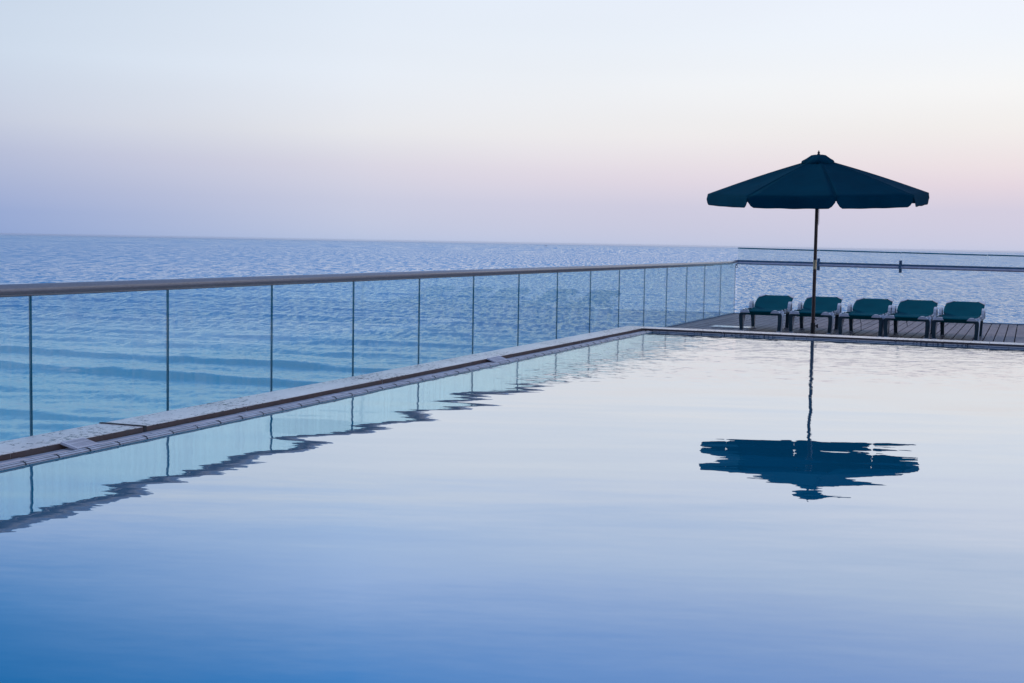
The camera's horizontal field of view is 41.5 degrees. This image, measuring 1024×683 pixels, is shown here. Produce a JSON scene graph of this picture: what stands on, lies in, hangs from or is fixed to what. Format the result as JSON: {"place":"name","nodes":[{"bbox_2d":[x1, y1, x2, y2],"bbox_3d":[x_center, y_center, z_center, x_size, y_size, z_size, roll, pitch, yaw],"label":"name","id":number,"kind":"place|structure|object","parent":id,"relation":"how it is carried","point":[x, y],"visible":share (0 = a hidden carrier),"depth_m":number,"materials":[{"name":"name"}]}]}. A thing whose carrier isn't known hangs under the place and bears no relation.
{"place":"outdoors","nodes":[
{"label":"outdoors","id":0,"kind":"place"},
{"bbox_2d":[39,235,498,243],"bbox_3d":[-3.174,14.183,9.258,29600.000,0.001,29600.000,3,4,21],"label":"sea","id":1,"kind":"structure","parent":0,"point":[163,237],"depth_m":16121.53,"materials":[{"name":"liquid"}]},
{"bbox_2d":[0,332,1023,682],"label":"pool water","id":2,"kind":"structure","parent":0,"point":[674,508],"depth_m":4.85,"materials":[{"name":"blue liquid"}]},
{"bbox_2d":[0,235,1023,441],"bbox_3d":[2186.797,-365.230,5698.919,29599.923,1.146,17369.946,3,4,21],"label":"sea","id":3,"kind":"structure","parent":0,"point":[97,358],"depth_m":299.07,"materials":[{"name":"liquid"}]},
{"bbox_2d":[0,0,1023,252],"label":"sky","id":4,"kind":"structure","parent":0,"point":[557,122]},
{"bbox_2d":[710,325,753,328],"bbox_3d":[3.726,-0.246,22.886,0.660,0.023,0.400,3,5,23],"label":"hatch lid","id":5,"kind":"object","parent":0,"point":[736,327],"visible":1,"depth_m":22.81,"materials":[{"name":"silver metal"}]},
{"bbox_2d":[668,314,1023,342],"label":"deck","id":6,"kind":"structure","parent":0,"point":[1012,333],"depth_m":23.44,"materials":[{"name":"wood"}]},
{"bbox_2d":[739,294,793,331],"bbox_3d":[4.328,-0.491,22.803,0.690,0.546,1.836,2,4,19],"label":"sun lounger","id":7,"kind":"object","parent":6,"relation":"on","point":[779,306],"visible":0.98,"depth_m":22.95,"materials":[{"name":"teal fabric"}]},
{"bbox_2d":[789,295,842,333],"bbox_3d":[5.100,-0.459,22.552,0.690,0.546,1.836,3,4,20],"label":"sun lounger","id":8,"kind":"object","parent":6,"relation":"on","point":[828,307],"visible":0.94,"depth_m":22.68,"materials":[{"name":"teal fabric"}]},
{"bbox_2d":[707,151,928,333],"bbox_3d":[3.782,-1.082,16.869,2.618,2.575,2.626,3,4,21],"label":"parasol","id":9,"kind":"object","parent":6,"relation":"on","point":[818,181],"visible":0.99,"depth_m":16.04,"materials":[{"name":"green fabric"}]},
{"bbox_2d":[838,297,893,336],"bbox_3d":[5.803,-0.410,22.050,0.690,0.546,1.836,3,5,22],"label":"sun lounger","id":10,"kind":"object","parent":6,"relation":"on","point":[871,309],"visible":0.92,"depth_m":22.23,"materials":[{"name":"teal fabric"}]},
{"bbox_2d":[735,247,1023,325],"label":"glass railing","id":11,"kind":"object","parent":6,"relation":"on","point":[900,266],"visible":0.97,"depth_m":26.34,"materials":[{"name":"glass"}]},
{"bbox_2d":[883,299,938,338],"bbox_3d":[6.453,-0.377,21.759,0.690,0.546,1.836,3,5,23],"label":"sun lounger","id":12,"kind":"object","parent":6,"relation":"on","point":[925,311],"visible":0.94,"depth_m":21.94,"materials":[{"name":"teal fabric"}]},
{"bbox_2d":[932,300,985,340],"bbox_3d":[7.112,-0.342,21.444,0.690,0.546,1.836,3,5,23],"label":"sun lounger","id":13,"kind":"object","parent":6,"relation":"on","point":[962,312],"visible":0.98,"depth_m":21.63,"materials":[{"name":"teal fabric"}]},
{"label":"terrace base","id":14,"kind":"structure","parent":0,"visible":0},
{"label":"terrace slab","id":15,"kind":"structure","parent":14,"relation":"on","visible":0},
{"bbox_2d":[0,260,737,435],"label":"glass railing","id":16,"kind":"object","parent":15,"relation":"on","point":[30,290],"visible":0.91,"depth_m":10.86,"materials":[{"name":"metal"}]},
{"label":"pool wall","id":17,"kind":"structure","parent":15,"relation":"on","visible":0},
{"bbox_2d":[0,331,644,464],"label":"gutter grating","id":18,"kind":"object","parent":17,"relation":"on","point":[163,429],"visible":0.48,"depth_m":8.10,"materials":[{"name":"plastic"}]},
{"bbox_2d":[60,438,98,449],"bbox_3d":[-2.090,0.495,6.543,0.092,0.038,0.179,3,4,21],"label":"overflow grate","id":19,"kind":"object","parent":18,"relation":"on","point":[78,443],"visible":1,"depth_m":6.53,"materials":[{"name":"white plastic"}]},
{"bbox_2d":[487,356,507,362],"bbox_3d":[-0.124,0.154,11.662,0.088,0.039,0.280,3,4,21],"label":"overflow grate","id":20,"kind":"object","parent":18,"relation":"on","point":[496,359],"visible":1,"depth_m":11.64,"materials":[{"name":"white plastic"}]},
{"bbox_2d":[0,330,652,471],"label":"pool edge tiles","id":21,"kind":"object","parent":17,"relation":"attached to","point":[24,463],"visible":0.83,"depth_m":7.87,"materials":[{"name":"grey tile"}]},
{"bbox_2d":[0,326,1023,460],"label":"pool coping","id":22,"kind":"object","parent":17,"relation":"on","point":[33,445],"visible":0.99,"depth_m":9.04,"materials":[{"name":"stone"}]},
{"bbox_2d":[667,332,1023,348],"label":"waterline tiles","id":23,"kind":"object","parent":17,"relation":"attached to","point":[845,340],"visible":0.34,"depth_m":15.19,"materials":[{"name":"tile"}]}
]}

